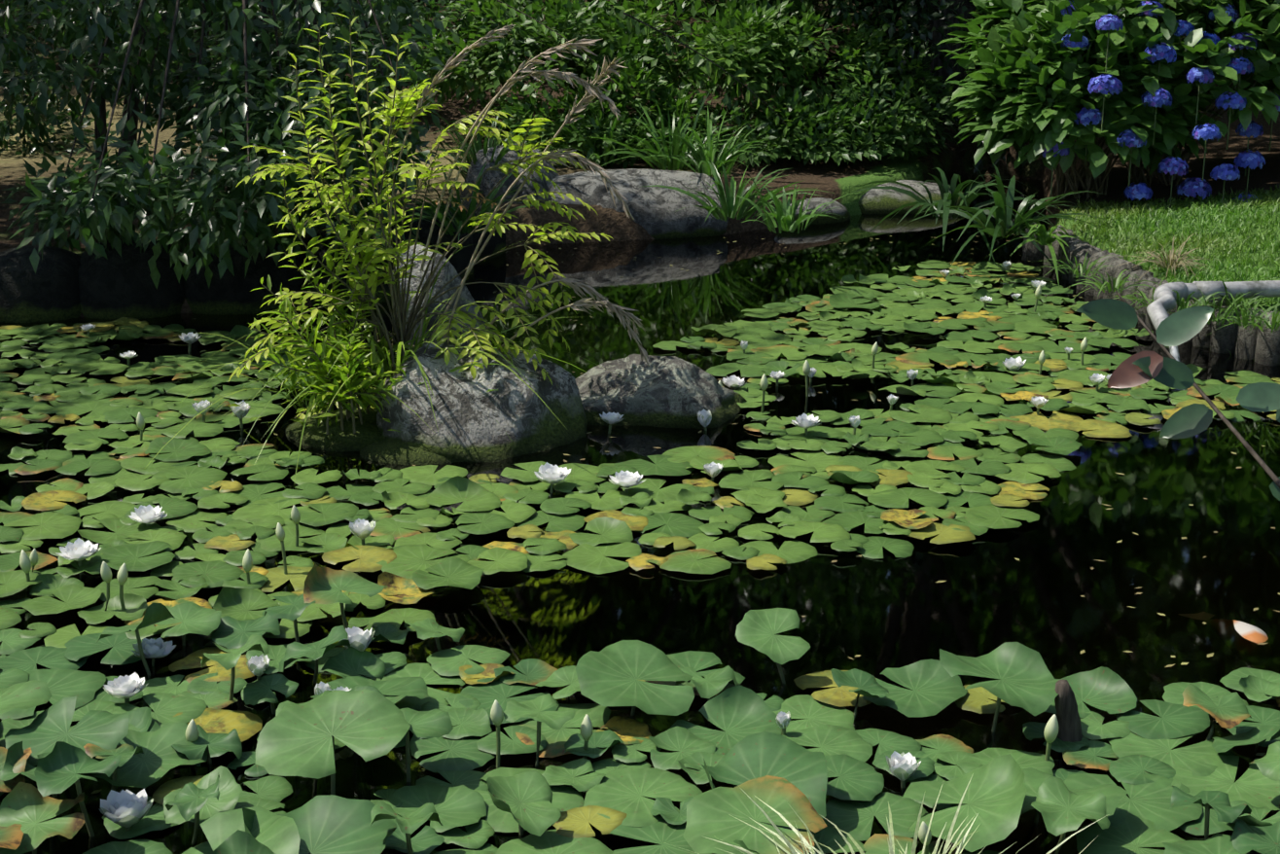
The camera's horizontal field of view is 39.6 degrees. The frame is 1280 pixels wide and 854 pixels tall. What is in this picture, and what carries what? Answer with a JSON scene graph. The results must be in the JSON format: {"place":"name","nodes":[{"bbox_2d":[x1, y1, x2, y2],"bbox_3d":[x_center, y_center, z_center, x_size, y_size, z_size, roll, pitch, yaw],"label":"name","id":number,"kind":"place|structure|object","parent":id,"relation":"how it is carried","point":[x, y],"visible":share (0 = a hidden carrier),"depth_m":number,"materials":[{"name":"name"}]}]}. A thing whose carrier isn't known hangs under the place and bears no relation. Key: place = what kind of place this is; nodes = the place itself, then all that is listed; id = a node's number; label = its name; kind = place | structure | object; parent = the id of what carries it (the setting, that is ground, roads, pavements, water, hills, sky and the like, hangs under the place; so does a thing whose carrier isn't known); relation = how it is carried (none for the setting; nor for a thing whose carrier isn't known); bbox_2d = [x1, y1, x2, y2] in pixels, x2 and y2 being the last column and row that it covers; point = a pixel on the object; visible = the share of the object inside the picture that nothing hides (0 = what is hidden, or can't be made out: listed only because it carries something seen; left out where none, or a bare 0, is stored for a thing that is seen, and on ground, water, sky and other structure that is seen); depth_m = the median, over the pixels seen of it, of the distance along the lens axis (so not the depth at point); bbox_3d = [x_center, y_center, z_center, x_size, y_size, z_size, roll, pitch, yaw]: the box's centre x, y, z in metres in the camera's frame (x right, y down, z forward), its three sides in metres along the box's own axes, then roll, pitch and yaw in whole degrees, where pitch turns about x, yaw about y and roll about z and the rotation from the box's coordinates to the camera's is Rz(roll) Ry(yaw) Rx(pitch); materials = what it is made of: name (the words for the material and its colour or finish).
{"place":"outdoors","nodes":[
{"label":"outdoors","id":0,"kind":"place"},
{"bbox_2d":[227,12,612,434],"bbox_3d":[-0.767,-0.545,6.301,1.355,1.805,0.957,0,16,-1],"label":"leafy shrub","id":1,"kind":"object","parent":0,"point":[339,372],"depth_m":6.26,"materials":[{"name":"green plant"}]},
{"bbox_2d":[0,177,1279,853],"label":"pond water","id":2,"kind":"structure","parent":0,"point":[990,593],"depth_m":5.17,"materials":[{"name":"black liquid"}]},
{"bbox_2d":[285,408,456,465],"bbox_3d":[-0.931,0.089,6.324,0.560,0.201,0.772,-10,19,-30],"label":"islet mound","id":3,"kind":"object","parent":2,"relation":"in","point":[368,441],"visible":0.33,"depth_m":6.21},
{"bbox_2d":[120,242,648,479],"bbox_3d":[-0.900,-0.278,6.482,1.945,0.774,1.657,0,16,-1],"label":"clump","id":4,"kind":"object","parent":3,"relation":"on","point":[398,357],"visible":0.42,"depth_m":6.26,"materials":[{"name":"green plant"}]},
{"bbox_2d":[388,24,650,366],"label":"grass plumes","id":5,"kind":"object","parent":3,"relation":"on","point":[591,88],"depth_m":6.15,"materials":[{"name":"plant"}]},
{"bbox_2d":[392,244,492,354],"bbox_3d":[-0.772,-0.336,7.195,0.432,0.815,0.247,-5,17,-16],"label":"rock slab","id":6,"kind":"object","parent":2,"relation":"in","point":[447,272],"visible":0.19,"depth_m":7.06,"materials":[{"name":"grey stone"}]},
{"bbox_2d":[375,339,587,462],"bbox_3d":[-0.556,0.059,6.372,0.759,0.714,0.644,0,16,-1],"label":"rock","id":7,"kind":"object","parent":2,"relation":"in","point":[469,410],"visible":0.5,"depth_m":6.18,"materials":[{"name":"grey stone"}]},
{"bbox_2d":[25,271,1115,853],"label":"water lily stalks","id":8,"kind":"object","parent":2,"relation":"in","point":[586,746],"visible":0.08,"depth_m":5.00,"materials":[{"name":"green plant"}]},
{"bbox_2d":[55,260,1111,827],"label":"water lily flowers","id":9,"kind":"object","parent":2,"relation":"on","point":[125,807],"visible":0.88,"depth_m":5.03,"materials":[{"name":"white plant"}]},
{"bbox_2d":[0,259,1279,853],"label":"lily pads","id":10,"kind":"object","parent":2,"relation":"on","point":[753,752],"visible":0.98,"depth_m":4.39,"materials":[{"name":"green plant"}]},
{"bbox_2d":[19,284,1087,845],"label":"flower buds","id":11,"kind":"object","parent":10,"relation":"on","point":[496,711],"visible":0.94,"depth_m":4.70,"materials":[{"name":"white plant"}]},
{"bbox_2d":[32,603,1279,853],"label":"plant stems","id":12,"kind":"object","parent":2,"relation":"on","point":[520,829],"visible":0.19,"depth_m":3.89,"materials":[{"name":"green plant"}]},
{"bbox_2d":[574,354,746,428],"bbox_3d":[0.035,-0.053,6.750,0.828,0.460,0.610,0,16,-1],"label":"rock","id":13,"kind":"object","parent":2,"relation":"in","point":[681,392],"visible":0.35,"depth_m":6.54,"materials":[{"name":"grey stone"}]},
{"bbox_2d":[91,235,1279,793],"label":"pond floating debris","id":14,"kind":"object","parent":2,"relation":"on","point":[860,556],"visible":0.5,"depth_m":5.28,"materials":[{"name":"plant"}]},
{"bbox_2d":[679,776,1108,853],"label":"sedge","id":15,"kind":"object","parent":2,"relation":"on","point":[792,847],"visible":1,"depth_m":3.07,"materials":[{"name":"plant"}]},
{"bbox_2d":[1054,678,1082,742],"bbox_3d":[0.964,0.708,4.002,0.088,0.308,0.056,-7,17,-23],"label":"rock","id":16,"kind":"object","parent":2,"relation":"in","point":[1068,718],"visible":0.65,"depth_m":3.96,"materials":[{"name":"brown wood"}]},
{"bbox_2d":[1169,346,1187,391],"bbox_3d":[2.123,-0.233,7.055,0.152,0.196,0.224,-7,17,-23],"label":"pipe","id":17,"kind":"object","parent":2,"relation":"in","point":[1174,351],"visible":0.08,"depth_m":7.09,"materials":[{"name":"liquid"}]},
{"bbox_2d":[1233,620,1268,643],"bbox_3d":[1.564,0.542,4.707,0.104,0.095,0.343,-4,17,-15],"label":"koi","id":18,"kind":"object","parent":2,"relation":"in","point":[1251,632],"visible":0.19,"depth_m":4.60,"materials":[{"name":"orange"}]},
{"bbox_2d":[0,0,1279,317],"bbox_3d":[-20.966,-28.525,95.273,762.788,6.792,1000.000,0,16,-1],"label":"terrain","id":19,"kind":"structure","parent":0,"point":[829,177],"depth_m":11.41,"materials":[{"name":"soil"}]},
{"bbox_2d":[0,198,505,322],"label":"pond bank","id":20,"kind":"structure","parent":19,"relation":"on","point":[61,284],"depth_m":8.25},
{"bbox_2d":[0,0,1030,289],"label":"shrubs","id":21,"kind":"object","parent":19,"relation":"on","point":[128,183],"depth_m":8.02,"materials":[{"name":"green plant"}]},
{"bbox_2d":[333,0,979,169],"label":"shrub leaves","id":22,"kind":"object","parent":19,"relation":"on","point":[747,41],"visible":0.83,"depth_m":11.76,"materials":[{"name":"green plant"}]},
{"bbox_2d":[460,143,963,239],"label":"bank stones","id":23,"kind":"object","parent":19,"relation":"on","point":[656,214],"visible":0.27,"depth_m":10.36,"materials":[{"name":"grey stone"}]},
{"bbox_2d":[383,82,1105,286],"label":"grass plants","id":24,"kind":"object","parent":19,"relation":"on","point":[683,152],"visible":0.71,"depth_m":9.34,"materials":[{"name":"green plant"}]},
{"bbox_2d":[936,0,1279,206],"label":"hydrangea","id":25,"kind":"object","parent":19,"relation":"on","point":[1015,72],"depth_m":9.94,"materials":[{"name":"green plant"}]},
{"bbox_2d":[1021,223,1279,365],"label":"stone edging","id":26,"kind":"object","parent":19,"relation":"on","point":[1242,342],"visible":0.25,"depth_m":8.13,"materials":[{"name":"stone"}]},
{"bbox_2d":[1039,183,1279,359],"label":"bank grass","id":27,"kind":"structure","parent":19,"relation":"on","point":[1257,209],"depth_m":8.87,"materials":[{"name":"green plant"}]},
{"bbox_2d":[1103,234,1221,284],"bbox_3d":[2.462,-0.741,8.218,0.638,0.271,0.649,0,16,-1],"label":"dry grass tuft","id":28,"kind":"object","parent":19,"relation":"on","point":[1173,261],"visible":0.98,"depth_m":8.25,"materials":[{"name":"plant"}]},
{"bbox_2d":[1146,280,1279,348],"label":"drain pipe","id":29,"kind":"object","parent":19,"relation":"on","point":[1162,303],"visible":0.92,"depth_m":7.47,"materials":[{"name":"plastic"}]},
{"bbox_2d":[1075,292,1279,500],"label":"twig","id":30,"kind":"object","parent":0,"point":[1180,327],"depth_m":2.74,"materials":[{"name":"green plant"}]}
]}

